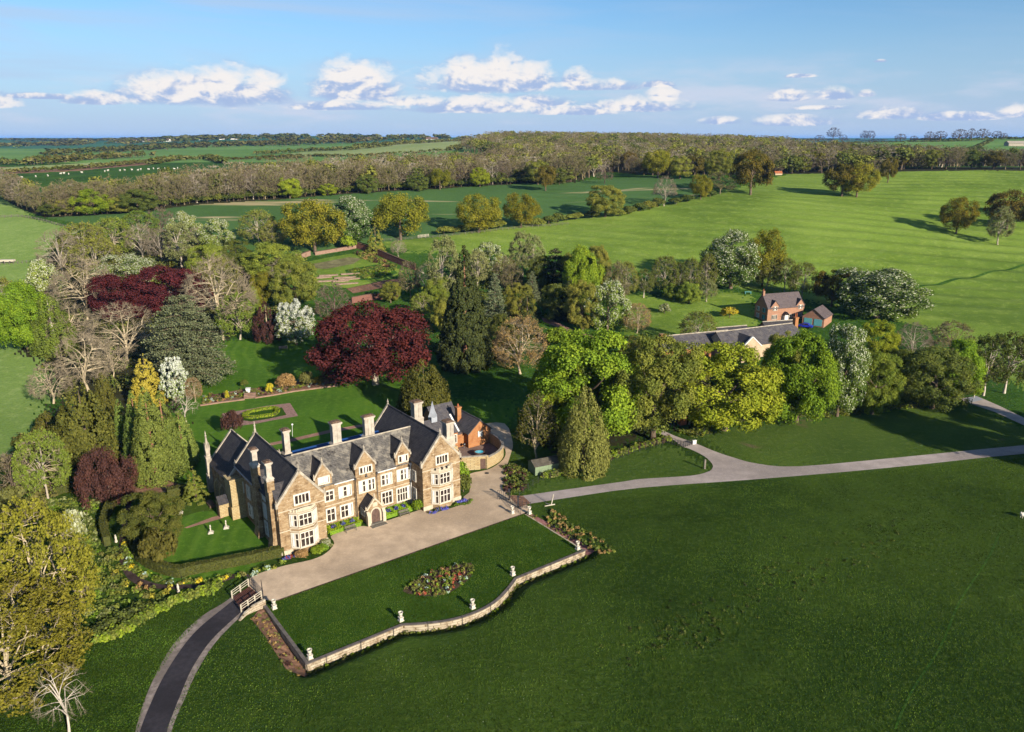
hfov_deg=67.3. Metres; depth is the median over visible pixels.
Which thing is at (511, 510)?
stone urn
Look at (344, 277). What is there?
raised bed
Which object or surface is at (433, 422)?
service range
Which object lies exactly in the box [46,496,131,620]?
wild garden plants
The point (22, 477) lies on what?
budding tree
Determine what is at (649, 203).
hedge bush
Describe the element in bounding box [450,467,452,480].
window
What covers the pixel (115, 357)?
bare tree
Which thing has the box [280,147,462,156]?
hedgerow
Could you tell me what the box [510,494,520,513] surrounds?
iron gate
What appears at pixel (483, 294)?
undergrowth
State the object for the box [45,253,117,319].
bare tree
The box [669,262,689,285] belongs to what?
young tree
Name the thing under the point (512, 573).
stone urn
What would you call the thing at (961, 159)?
wood edge tree
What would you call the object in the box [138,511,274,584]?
chapel lawn
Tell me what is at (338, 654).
terrace wall
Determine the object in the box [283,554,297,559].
bluebells
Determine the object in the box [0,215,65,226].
meadow fence
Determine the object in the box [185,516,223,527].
chapel path
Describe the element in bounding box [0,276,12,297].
budding tree
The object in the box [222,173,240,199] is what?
wood edge tree
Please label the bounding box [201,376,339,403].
garden border
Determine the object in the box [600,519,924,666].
dark tussocks
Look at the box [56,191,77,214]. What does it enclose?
wood edge tree
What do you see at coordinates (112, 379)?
undergrowth
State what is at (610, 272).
budding tree
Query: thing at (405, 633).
wall foot plants
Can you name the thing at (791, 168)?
wood edge tree
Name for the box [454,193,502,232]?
oak tree
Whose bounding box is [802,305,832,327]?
garage
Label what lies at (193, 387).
bare shrub
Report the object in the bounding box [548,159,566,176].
wood edge tree
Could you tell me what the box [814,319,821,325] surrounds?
garage door
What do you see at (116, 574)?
border plants
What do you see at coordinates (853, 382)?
chestnut tree
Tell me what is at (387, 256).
brick wall
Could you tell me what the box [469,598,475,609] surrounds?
stone urn
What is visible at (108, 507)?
clipped hedge
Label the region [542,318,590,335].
wood path
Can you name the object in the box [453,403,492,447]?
brick annexe
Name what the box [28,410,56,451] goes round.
yew tree
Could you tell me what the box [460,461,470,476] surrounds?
shrub
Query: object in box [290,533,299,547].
window
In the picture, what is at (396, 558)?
lawn edge path
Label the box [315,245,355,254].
brick wall
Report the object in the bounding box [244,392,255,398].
garden steps
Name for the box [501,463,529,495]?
courtyard shrubbery
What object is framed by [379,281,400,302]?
evergreen bush
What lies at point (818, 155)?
wood edge tree
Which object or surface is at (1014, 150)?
ridge wood
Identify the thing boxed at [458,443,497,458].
yard paving
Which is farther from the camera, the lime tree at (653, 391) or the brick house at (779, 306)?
the brick house at (779, 306)
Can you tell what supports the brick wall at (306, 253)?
on the ground at (894, 222)
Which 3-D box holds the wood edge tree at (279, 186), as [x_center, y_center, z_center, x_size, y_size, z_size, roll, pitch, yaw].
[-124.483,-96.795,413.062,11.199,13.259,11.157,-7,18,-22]
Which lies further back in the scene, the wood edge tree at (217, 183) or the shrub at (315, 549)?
the wood edge tree at (217, 183)
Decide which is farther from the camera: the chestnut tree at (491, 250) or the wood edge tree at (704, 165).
the wood edge tree at (704, 165)
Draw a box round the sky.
[0,0,1023,137]
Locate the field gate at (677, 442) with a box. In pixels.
[669,437,683,447]
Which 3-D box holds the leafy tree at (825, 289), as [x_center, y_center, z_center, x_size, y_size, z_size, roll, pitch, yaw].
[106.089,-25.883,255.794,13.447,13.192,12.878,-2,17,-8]
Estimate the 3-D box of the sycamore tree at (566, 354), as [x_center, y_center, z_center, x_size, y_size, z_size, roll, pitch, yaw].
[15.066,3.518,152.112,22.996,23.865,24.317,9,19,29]
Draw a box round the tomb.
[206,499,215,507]
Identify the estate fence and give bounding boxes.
[520,437,668,493]
[698,398,958,434]
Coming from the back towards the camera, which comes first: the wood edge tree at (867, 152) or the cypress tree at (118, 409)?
the wood edge tree at (867, 152)
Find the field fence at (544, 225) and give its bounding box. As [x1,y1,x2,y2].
[387,222,566,239]
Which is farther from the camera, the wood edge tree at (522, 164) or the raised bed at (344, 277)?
the wood edge tree at (522, 164)
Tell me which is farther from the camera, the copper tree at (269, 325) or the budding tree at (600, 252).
the budding tree at (600, 252)
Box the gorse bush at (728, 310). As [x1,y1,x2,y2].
[719,307,738,317]
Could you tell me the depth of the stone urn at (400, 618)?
96.03 m
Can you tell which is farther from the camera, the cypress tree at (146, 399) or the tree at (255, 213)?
the tree at (255, 213)
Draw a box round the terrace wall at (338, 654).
[263,514,585,671]
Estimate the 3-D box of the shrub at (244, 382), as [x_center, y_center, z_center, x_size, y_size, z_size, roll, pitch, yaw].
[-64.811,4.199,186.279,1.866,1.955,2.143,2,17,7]
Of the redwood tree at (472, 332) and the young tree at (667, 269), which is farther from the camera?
the young tree at (667, 269)
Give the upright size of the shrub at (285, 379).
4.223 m
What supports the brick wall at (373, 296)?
on the ground at (894, 222)
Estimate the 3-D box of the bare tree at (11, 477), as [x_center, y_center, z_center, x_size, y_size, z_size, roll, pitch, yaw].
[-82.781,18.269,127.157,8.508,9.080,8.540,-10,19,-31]
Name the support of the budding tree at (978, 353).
on the ground at (894, 222)
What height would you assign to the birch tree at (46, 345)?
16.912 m
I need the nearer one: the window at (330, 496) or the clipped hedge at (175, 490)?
the window at (330, 496)
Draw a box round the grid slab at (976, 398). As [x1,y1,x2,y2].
[969,396,982,401]
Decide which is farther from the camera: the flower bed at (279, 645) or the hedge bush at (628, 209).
the hedge bush at (628, 209)
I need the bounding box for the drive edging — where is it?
[135,595,244,731]
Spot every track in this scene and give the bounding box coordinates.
[895,531,1000,728]
[963,396,1023,424]
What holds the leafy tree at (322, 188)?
on the ground at (894, 222)
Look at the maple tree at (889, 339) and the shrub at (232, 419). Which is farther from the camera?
the maple tree at (889, 339)
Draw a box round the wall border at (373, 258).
[353,251,396,269]
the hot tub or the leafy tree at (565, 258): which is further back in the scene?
the leafy tree at (565, 258)
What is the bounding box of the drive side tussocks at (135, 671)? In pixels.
[0,591,222,731]
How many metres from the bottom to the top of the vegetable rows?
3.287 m
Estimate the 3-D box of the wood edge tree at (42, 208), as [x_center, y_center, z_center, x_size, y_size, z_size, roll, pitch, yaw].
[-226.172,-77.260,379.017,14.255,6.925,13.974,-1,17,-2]
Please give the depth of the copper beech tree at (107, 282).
233.65 m
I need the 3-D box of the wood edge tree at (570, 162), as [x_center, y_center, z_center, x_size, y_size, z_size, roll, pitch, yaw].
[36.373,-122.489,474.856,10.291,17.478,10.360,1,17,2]
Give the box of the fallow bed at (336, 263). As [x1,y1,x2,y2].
[313,257,360,268]
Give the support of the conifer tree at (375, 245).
on the ground at (894, 222)
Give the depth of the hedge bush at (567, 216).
364.57 m
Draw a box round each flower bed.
[251,609,307,676]
[403,561,473,596]
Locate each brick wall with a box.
[299,250,310,256]
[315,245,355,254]
[351,293,397,302]
[356,242,415,269]
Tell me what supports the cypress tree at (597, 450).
on the ground at (894, 222)
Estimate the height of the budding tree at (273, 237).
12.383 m
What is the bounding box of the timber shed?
[527,455,564,475]
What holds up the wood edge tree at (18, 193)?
on the ground at (894, 222)
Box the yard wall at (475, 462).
[460,432,503,469]
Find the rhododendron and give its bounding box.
[82,599,157,637]
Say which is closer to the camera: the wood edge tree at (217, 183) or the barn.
the wood edge tree at (217, 183)
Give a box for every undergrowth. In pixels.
[0,432,131,498]
[9,175,574,215]
[31,234,253,399]
[258,257,319,316]
[412,270,607,367]
[542,349,951,459]
[677,395,961,437]
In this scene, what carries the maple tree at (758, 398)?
on the ground at (894, 222)
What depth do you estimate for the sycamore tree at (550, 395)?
156.11 m
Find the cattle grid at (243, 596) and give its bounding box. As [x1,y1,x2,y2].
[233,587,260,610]
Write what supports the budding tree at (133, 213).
on the ground at (894, 222)
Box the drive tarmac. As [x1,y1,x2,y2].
[140,600,240,731]
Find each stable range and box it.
[652,329,727,358]
[711,313,798,362]
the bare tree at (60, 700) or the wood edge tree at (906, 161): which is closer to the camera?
the bare tree at (60, 700)
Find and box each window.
[246,484,250,500]
[248,502,253,518]
[262,502,267,519]
[264,520,268,536]
[289,514,297,527]
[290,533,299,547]
[293,491,310,505]
[298,511,312,526]
[299,529,314,547]
[312,507,317,522]
[314,525,318,542]
[317,475,329,485]
[324,489,334,502]
[325,506,336,522]
[338,484,351,498]
[339,502,353,518]
[358,464,372,474]
[358,477,375,493]
[360,507,365,516]
[380,472,392,486]
[380,489,392,504]
[396,466,409,481]
[396,484,410,502]
[397,453,408,463]
[412,469,416,481]
[412,486,416,499]
[431,473,438,484]
[431,490,438,503]
[435,453,448,465]
[439,471,450,484]
[439,487,450,503]
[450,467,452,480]
[451,484,453,499]
[477,430,482,436]
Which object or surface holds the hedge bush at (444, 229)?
on the ground at (894, 222)
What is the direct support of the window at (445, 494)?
in the manor house at (297, 499)
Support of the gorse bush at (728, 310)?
on the ground at (894, 222)
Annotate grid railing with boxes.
[231,579,248,598]
[240,590,262,612]
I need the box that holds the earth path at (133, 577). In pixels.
[119,501,249,588]
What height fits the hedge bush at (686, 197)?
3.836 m
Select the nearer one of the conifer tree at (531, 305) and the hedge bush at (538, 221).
the conifer tree at (531, 305)
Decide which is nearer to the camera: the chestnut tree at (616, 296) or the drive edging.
the drive edging
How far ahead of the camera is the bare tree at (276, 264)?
279.96 m
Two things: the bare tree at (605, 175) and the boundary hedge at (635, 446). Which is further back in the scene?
the bare tree at (605, 175)
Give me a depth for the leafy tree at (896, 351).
178.53 m
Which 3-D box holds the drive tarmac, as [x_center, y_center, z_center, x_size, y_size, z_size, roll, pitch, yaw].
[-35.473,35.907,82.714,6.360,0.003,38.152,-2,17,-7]
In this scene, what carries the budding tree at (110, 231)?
on the ground at (894, 222)
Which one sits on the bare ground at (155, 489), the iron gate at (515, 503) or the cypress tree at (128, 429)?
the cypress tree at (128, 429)
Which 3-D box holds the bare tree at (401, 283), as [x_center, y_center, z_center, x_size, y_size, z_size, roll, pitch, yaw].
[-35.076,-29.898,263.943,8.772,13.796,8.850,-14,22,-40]
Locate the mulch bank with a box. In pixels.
[529,512,593,554]
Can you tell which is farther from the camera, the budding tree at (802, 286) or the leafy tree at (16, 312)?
the budding tree at (802, 286)
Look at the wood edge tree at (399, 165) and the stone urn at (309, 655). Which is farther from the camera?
the wood edge tree at (399, 165)
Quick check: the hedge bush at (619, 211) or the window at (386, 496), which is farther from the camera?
the hedge bush at (619, 211)
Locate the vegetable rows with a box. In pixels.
[348,264,390,278]
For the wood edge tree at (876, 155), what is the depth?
535.44 m
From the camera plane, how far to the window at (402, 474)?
125.28 m
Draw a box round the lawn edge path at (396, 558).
[277,513,523,600]
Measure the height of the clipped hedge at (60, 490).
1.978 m
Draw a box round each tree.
[0,167,11,183]
[0,172,25,205]
[0,173,19,200]
[0,180,21,202]
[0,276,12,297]
[0,279,55,351]
[0,452,36,493]
[0,495,104,651]
[0,567,95,717]
[3,175,34,206]
[10,426,72,498]
[13,183,34,209]
[22,186,41,211]
[24,258,66,306]
[25,361,73,403]
[26,184,47,213]
[27,293,79,357]
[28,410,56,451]
[29,664,92,731]
[34,228,81,272]
[36,202,66,215]
[40,300,96,346]
[43,182,69,215]
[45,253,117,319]
[46,382,123,475]
[52,198,80,214]
[52,330,114,390]
[54,220,111,265]
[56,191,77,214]
[61,177,83,213]
[65,235,125,279]
[68,188,115,214]
[70,182,96,213]
[73,446,138,512]
[80,302,159,361]
[83,273,157,320]
[86,180,105,211]
[88,252,156,287]
[91,342,128,375]
[92,216,136,252]
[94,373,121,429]
[95,183,118,212]
[105,196,134,212]
[107,185,129,197]
[113,182,142,210]
[114,398,132,459]
[116,189,158,210]
[117,210,161,242]
[122,224,158,257]
[122,390,150,471]
[127,353,168,407]
[129,264,213,315]
[129,394,180,488]
[133,294,237,388]
[138,387,156,441]
[140,172,167,202]
[142,228,176,260]
[144,206,175,237]
[147,390,188,478]
[154,178,174,205]
[158,356,188,402]
[161,221,197,266]
[163,210,203,242]
[166,175,185,204]
[169,392,198,421]
[170,409,201,470]
[171,175,194,203]
[179,252,258,339]
[182,173,208,202]
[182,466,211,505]
[184,243,230,280]
[187,227,205,244]
[193,175,216,201]
[196,217,235,248]
[198,255,243,298]
[204,249,240,279]
[208,168,226,200]
[214,291,260,339]
[221,239,249,262]
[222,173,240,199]
[225,170,246,200]
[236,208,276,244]
[238,169,265,198]
[239,241,303,277]
[242,286,261,319]
[249,271,272,305]
[251,169,276,198]
[251,301,282,343]
[259,166,284,198]
[259,220,286,243]
[267,256,291,277]
[268,256,320,305]
[271,174,286,197]
[274,298,314,344]
[277,177,301,198]
[278,197,346,252]
[283,172,302,185]
[293,165,315,194]
[303,167,322,193]
[303,297,431,387]
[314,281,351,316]
[315,165,334,193]
[317,183,338,195]
[327,170,349,192]
[330,195,375,241]
[337,162,357,191]
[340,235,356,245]
[349,161,371,190]
[355,174,378,192]
[365,223,385,253]
[368,163,388,185]
[371,191,429,239]
[378,166,397,189]
[391,162,410,187]
[391,239,405,256]
[395,358,451,415]
[397,260,421,297]
[403,166,421,180]
[405,173,429,190]
[409,292,434,317]
[413,164,431,180]
[414,260,438,288]
[421,274,449,304]
[423,235,463,293]
[427,168,451,189]
[430,297,446,329]
[433,296,448,317]
[435,245,494,374]
[437,159,455,185]
[450,162,468,179]
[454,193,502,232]
[457,158,471,178]
[463,250,490,283]
[468,161,482,183]
[469,167,489,186]
[470,241,509,276]
[484,272,507,323]
[487,313,516,351]
[490,171,507,183]
[491,254,517,288]
[491,313,549,373]
[493,159,512,182]
[499,261,523,287]
[502,192,541,227]
[503,282,536,318]
[507,230,535,272]
[509,169,525,181]
[514,389,559,458]
[515,291,538,339]
[517,161,531,181]
[522,234,545,268]
[524,159,548,184]
[525,271,540,301]
[526,255,553,293]
[526,327,645,439]
[527,366,582,424]
[534,165,555,190]
[536,283,570,320]
[542,248,563,296]
[544,154,558,173]
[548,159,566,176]
[552,168,568,184]
[554,277,581,322]
[556,253,571,283]
[557,385,611,481]
[558,153,578,180]
[561,245,604,303]
[564,154,577,173]
[564,279,598,330]
[566,152,587,179]
[582,279,633,330]
[585,185,626,216]
[589,244,611,289]
[596,167,613,183]
[604,260,630,296]
[608,333,704,439]
[609,152,620,169]
[610,261,640,295]
[615,335,644,362]
[619,151,636,171]
[622,301,652,332]
[624,155,639,172]
[629,159,642,172]
[634,157,647,174]
[636,268,654,297]
[640,160,663,174]
[641,149,672,177]
[651,175,677,205]
[651,253,680,292]
[662,283,681,299]
[664,349,687,373]
[667,156,694,178]
[668,341,785,432]
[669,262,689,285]
[672,358,710,424]
[676,282,702,303]
[677,310,718,333]
[678,257,700,284]
[688,154,704,173]
[688,173,712,199]
[695,155,714,174]
[695,252,718,287]
[696,279,718,301]
[699,229,761,288]
[704,148,734,179]
[706,157,720,170]
[706,171,736,193]
[729,148,774,194]
[741,228,787,285]
[754,258,783,287]
[759,328,842,425]
[760,330,802,368]
[772,257,798,291]
[784,155,803,172]
[787,262,818,298]
[795,155,811,172]
[806,156,816,171]
[810,153,828,170]
[812,269,852,306]
[817,322,871,416]
[822,163,864,196]
[826,127,840,138]
[835,267,934,319]
[836,162,881,196]
[850,351,906,415]
[857,149,870,164]
[857,319,901,353]
[864,131,874,138]
[865,158,886,176]
[871,153,885,167]
[877,348,920,387]
[879,151,900,167]
[880,157,898,182]
[891,151,915,168]
[894,134,906,140]
[897,321,932,351]
[898,345,984,412]
[908,154,927,168]
[920,149,944,168]
[924,131,934,139]
[928,320,977,350]
[930,337,987,397]
[933,131,947,139]
[938,148,958,168]
[939,196,979,233]
[947,148,968,168]
[951,129,969,139]
[962,149,983,168]
[967,128,975,138]
[968,331,1015,395]
[973,348,992,384]
[976,129,991,138]
[981,151,1008,168]
[983,188,1023,229]
[983,330,1023,393]
[986,206,1015,244]
[997,150,1017,168]
[1013,148,1023,168]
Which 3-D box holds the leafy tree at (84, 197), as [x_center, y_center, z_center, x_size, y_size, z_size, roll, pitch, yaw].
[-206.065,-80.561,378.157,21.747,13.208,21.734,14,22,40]
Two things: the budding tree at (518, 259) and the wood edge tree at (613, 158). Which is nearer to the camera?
the budding tree at (518, 259)
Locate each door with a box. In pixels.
[480,459,485,468]
[804,317,811,324]
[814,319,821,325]
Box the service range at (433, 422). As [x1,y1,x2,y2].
[424,402,458,445]
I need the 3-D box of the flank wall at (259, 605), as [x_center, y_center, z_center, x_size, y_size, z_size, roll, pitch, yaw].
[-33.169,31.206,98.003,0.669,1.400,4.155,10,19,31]
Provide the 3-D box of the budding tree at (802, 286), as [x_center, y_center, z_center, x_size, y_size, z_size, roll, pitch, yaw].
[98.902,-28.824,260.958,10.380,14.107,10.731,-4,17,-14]
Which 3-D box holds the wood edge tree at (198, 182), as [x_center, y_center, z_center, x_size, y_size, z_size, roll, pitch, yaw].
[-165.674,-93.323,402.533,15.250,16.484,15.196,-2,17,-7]
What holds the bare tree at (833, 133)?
on the ground at (894, 222)
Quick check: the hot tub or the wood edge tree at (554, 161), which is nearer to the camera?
the hot tub
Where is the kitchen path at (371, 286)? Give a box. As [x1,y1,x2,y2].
[346,278,402,292]
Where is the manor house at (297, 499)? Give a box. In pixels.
[233,399,460,555]
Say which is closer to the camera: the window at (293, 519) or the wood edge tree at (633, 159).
the window at (293, 519)
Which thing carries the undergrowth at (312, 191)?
on the ground at (894, 222)
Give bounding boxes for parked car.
[799,322,812,328]
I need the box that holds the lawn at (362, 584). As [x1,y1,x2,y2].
[266,514,581,659]
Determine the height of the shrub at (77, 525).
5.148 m
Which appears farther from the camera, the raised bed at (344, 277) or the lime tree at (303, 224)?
the lime tree at (303, 224)
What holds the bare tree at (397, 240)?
on the ground at (894, 222)
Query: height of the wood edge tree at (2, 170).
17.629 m
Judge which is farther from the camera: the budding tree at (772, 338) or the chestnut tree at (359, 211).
the chestnut tree at (359, 211)
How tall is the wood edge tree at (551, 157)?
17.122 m
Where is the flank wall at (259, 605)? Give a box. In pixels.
[238,599,265,620]
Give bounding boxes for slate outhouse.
[715,325,747,330]
[757,319,799,330]
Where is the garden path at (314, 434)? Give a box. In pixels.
[270,422,374,444]
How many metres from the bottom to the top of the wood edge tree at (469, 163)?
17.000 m
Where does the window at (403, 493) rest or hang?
in the manor house at (297, 499)
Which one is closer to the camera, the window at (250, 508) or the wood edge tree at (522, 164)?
the window at (250, 508)
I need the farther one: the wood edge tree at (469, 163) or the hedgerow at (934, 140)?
the hedgerow at (934, 140)
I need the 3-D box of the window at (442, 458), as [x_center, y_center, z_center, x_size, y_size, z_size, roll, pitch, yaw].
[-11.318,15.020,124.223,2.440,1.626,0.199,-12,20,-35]
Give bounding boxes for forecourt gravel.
[248,422,527,600]
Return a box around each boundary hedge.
[91,577,222,642]
[540,434,671,477]
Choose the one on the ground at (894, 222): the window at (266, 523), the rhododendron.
the rhododendron
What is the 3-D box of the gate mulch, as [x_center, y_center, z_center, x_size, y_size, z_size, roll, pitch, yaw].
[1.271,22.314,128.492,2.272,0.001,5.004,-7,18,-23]
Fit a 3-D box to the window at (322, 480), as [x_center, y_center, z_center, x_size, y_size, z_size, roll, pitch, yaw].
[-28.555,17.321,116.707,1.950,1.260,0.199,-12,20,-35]
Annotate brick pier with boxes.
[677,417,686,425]
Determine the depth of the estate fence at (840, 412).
168.11 m
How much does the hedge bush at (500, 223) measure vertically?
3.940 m
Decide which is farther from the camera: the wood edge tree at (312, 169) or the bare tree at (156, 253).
the wood edge tree at (312, 169)
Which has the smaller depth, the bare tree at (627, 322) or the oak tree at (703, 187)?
the bare tree at (627, 322)
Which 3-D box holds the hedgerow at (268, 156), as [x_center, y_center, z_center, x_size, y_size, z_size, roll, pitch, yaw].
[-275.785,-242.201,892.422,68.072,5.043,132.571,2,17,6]
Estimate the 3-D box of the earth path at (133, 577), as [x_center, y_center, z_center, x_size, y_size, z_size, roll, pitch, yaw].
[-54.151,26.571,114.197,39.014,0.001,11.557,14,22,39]
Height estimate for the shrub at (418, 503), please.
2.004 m
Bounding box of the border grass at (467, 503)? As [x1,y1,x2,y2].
[453,498,472,506]
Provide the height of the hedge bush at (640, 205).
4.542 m
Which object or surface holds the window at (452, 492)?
in the manor house at (297, 499)
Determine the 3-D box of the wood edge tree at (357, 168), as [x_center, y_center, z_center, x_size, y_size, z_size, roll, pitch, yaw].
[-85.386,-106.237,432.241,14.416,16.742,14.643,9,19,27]
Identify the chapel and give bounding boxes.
[204,422,257,519]
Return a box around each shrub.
[0,485,31,513]
[30,498,48,510]
[62,508,86,534]
[116,489,186,540]
[184,376,201,401]
[220,409,243,429]
[240,379,248,385]
[265,383,272,392]
[274,373,296,387]
[294,548,307,557]
[298,371,314,386]
[310,545,323,554]
[317,374,327,382]
[317,538,333,546]
[319,543,328,550]
[411,499,423,509]
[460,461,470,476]
[460,473,471,491]
[492,328,520,362]
[544,326,570,342]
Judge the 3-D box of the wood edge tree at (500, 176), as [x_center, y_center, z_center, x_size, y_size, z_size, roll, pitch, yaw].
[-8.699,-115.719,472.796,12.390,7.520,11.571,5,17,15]
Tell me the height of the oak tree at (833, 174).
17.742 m
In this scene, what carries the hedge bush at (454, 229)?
on the ground at (894, 222)
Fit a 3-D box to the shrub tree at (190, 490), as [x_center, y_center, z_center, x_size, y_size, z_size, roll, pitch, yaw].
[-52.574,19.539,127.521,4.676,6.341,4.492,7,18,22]
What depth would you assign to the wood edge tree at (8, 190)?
399.80 m
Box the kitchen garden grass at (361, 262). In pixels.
[304,254,402,287]
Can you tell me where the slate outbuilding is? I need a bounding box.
[422,401,454,420]
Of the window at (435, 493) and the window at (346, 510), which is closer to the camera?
the window at (346, 510)
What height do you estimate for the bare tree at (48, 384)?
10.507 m
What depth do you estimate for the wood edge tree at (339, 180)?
423.65 m
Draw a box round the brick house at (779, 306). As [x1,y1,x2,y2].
[754,289,804,320]
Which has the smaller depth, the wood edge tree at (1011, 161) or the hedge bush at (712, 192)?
the hedge bush at (712, 192)
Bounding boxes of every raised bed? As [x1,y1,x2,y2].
[319,274,337,276]
[334,276,355,278]
[336,282,357,284]
[338,277,359,279]
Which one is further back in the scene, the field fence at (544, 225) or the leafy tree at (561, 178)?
the leafy tree at (561, 178)
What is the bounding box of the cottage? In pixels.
[774,171,781,174]
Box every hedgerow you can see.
[0,156,32,164]
[1,159,147,173]
[25,150,155,164]
[145,154,229,163]
[227,154,303,159]
[253,142,394,154]
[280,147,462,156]
[352,137,477,147]
[446,138,477,148]
[795,136,1023,140]
[849,138,1022,142]
[961,138,993,149]
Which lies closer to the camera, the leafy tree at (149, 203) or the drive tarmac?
the drive tarmac
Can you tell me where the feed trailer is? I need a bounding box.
[0,259,15,262]
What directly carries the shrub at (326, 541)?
on the ground at (894, 222)
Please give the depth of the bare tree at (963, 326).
204.78 m
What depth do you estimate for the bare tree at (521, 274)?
266.84 m
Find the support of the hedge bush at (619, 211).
on the ground at (894, 222)
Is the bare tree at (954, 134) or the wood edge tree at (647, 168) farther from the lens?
the bare tree at (954, 134)
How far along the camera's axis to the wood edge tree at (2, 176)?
421.19 m
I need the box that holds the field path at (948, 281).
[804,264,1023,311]
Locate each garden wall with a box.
[200,398,244,405]
[255,385,337,398]
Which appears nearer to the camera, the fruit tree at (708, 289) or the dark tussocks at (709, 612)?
the dark tussocks at (709, 612)
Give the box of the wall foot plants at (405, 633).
[306,555,588,674]
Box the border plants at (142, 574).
[120,539,286,584]
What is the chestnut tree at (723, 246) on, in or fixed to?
on the ground at (894, 222)
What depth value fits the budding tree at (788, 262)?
268.75 m
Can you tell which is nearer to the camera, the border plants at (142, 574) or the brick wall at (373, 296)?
the border plants at (142, 574)
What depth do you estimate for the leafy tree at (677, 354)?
186.89 m
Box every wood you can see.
[0,133,274,143]
[0,136,204,147]
[8,148,581,214]
[39,140,275,154]
[80,133,488,142]
[144,135,425,148]
[458,130,970,178]
[723,140,1023,171]
[789,138,887,140]
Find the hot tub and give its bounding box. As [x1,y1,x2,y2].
[474,449,484,454]
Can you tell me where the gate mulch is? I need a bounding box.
[510,495,529,506]
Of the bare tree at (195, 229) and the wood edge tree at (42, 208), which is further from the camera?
the wood edge tree at (42, 208)
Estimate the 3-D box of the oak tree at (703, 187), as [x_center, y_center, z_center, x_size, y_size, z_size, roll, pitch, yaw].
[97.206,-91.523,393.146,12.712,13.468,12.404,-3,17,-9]
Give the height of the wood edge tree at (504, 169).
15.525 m
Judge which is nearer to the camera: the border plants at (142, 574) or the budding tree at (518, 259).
the border plants at (142, 574)
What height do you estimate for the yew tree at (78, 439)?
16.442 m
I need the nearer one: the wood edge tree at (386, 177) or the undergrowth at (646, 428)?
the undergrowth at (646, 428)
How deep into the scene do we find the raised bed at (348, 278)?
284.75 m
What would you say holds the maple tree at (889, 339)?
on the ground at (894, 222)
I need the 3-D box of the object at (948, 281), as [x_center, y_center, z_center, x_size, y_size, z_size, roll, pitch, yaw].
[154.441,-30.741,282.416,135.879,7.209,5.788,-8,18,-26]
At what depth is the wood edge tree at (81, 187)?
378.20 m
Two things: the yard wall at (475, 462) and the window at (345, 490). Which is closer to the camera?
the window at (345, 490)
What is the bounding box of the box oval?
[242,406,279,418]
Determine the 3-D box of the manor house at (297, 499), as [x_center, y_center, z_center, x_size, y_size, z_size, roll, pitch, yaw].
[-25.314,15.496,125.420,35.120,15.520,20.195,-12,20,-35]
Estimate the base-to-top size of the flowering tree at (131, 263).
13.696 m
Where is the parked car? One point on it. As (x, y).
(805, 324)
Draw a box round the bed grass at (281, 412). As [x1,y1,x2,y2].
[239,407,285,420]
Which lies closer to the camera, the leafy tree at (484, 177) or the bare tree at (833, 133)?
the leafy tree at (484, 177)
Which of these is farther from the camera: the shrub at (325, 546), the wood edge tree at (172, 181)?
the wood edge tree at (172, 181)
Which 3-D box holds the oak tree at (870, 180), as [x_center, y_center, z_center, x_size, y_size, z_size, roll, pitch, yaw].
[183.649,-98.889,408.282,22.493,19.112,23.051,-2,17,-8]
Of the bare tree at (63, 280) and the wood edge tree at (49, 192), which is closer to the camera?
the bare tree at (63, 280)
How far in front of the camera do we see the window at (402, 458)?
124.45 m
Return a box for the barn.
[1004,141,1023,145]
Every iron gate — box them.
[247,575,255,589]
[497,490,508,499]
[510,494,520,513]
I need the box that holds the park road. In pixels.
[524,431,1023,503]
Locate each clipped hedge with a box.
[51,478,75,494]
[98,493,117,546]
[127,536,284,577]
[165,484,187,497]
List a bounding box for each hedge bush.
[436,226,451,232]
[450,226,460,231]
[457,225,470,230]
[493,220,506,227]
[530,218,546,224]
[541,215,557,223]
[553,213,564,219]
[564,214,573,219]
[572,212,583,217]
[584,210,599,216]
[610,208,625,214]
[622,206,637,213]
[632,203,647,210]
[643,200,657,206]
[652,198,666,204]
[668,197,682,202]
[681,194,694,201]
[705,190,717,195]
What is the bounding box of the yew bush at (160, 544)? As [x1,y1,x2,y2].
[137,527,178,562]
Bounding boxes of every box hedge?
[326,517,362,534]
[385,502,412,518]
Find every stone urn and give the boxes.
[271,599,276,609]
[307,648,313,660]
[398,611,403,622]
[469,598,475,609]
[509,505,514,513]
[510,566,515,576]
[527,506,531,514]
[575,541,580,550]
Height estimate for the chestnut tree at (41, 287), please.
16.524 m
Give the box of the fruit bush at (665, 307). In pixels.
[658,303,670,313]
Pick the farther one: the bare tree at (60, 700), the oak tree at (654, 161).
the oak tree at (654, 161)
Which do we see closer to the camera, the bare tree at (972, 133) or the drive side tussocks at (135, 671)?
the drive side tussocks at (135, 671)
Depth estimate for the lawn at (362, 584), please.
102.99 m
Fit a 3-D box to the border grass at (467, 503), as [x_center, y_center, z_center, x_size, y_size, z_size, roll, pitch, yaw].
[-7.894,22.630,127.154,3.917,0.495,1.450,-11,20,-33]
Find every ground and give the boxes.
[0,136,1023,731]
[74,466,179,492]
[345,264,396,279]
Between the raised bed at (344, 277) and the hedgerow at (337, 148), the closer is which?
the raised bed at (344, 277)
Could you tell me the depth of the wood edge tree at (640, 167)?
510.58 m
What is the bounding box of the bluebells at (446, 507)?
[427,498,466,513]
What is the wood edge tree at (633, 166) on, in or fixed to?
on the ground at (894, 222)
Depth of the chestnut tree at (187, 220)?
318.18 m
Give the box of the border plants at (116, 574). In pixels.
[92,545,173,603]
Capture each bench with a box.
[345,523,356,532]
[399,508,409,517]
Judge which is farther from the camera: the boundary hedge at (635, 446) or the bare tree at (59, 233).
the bare tree at (59, 233)

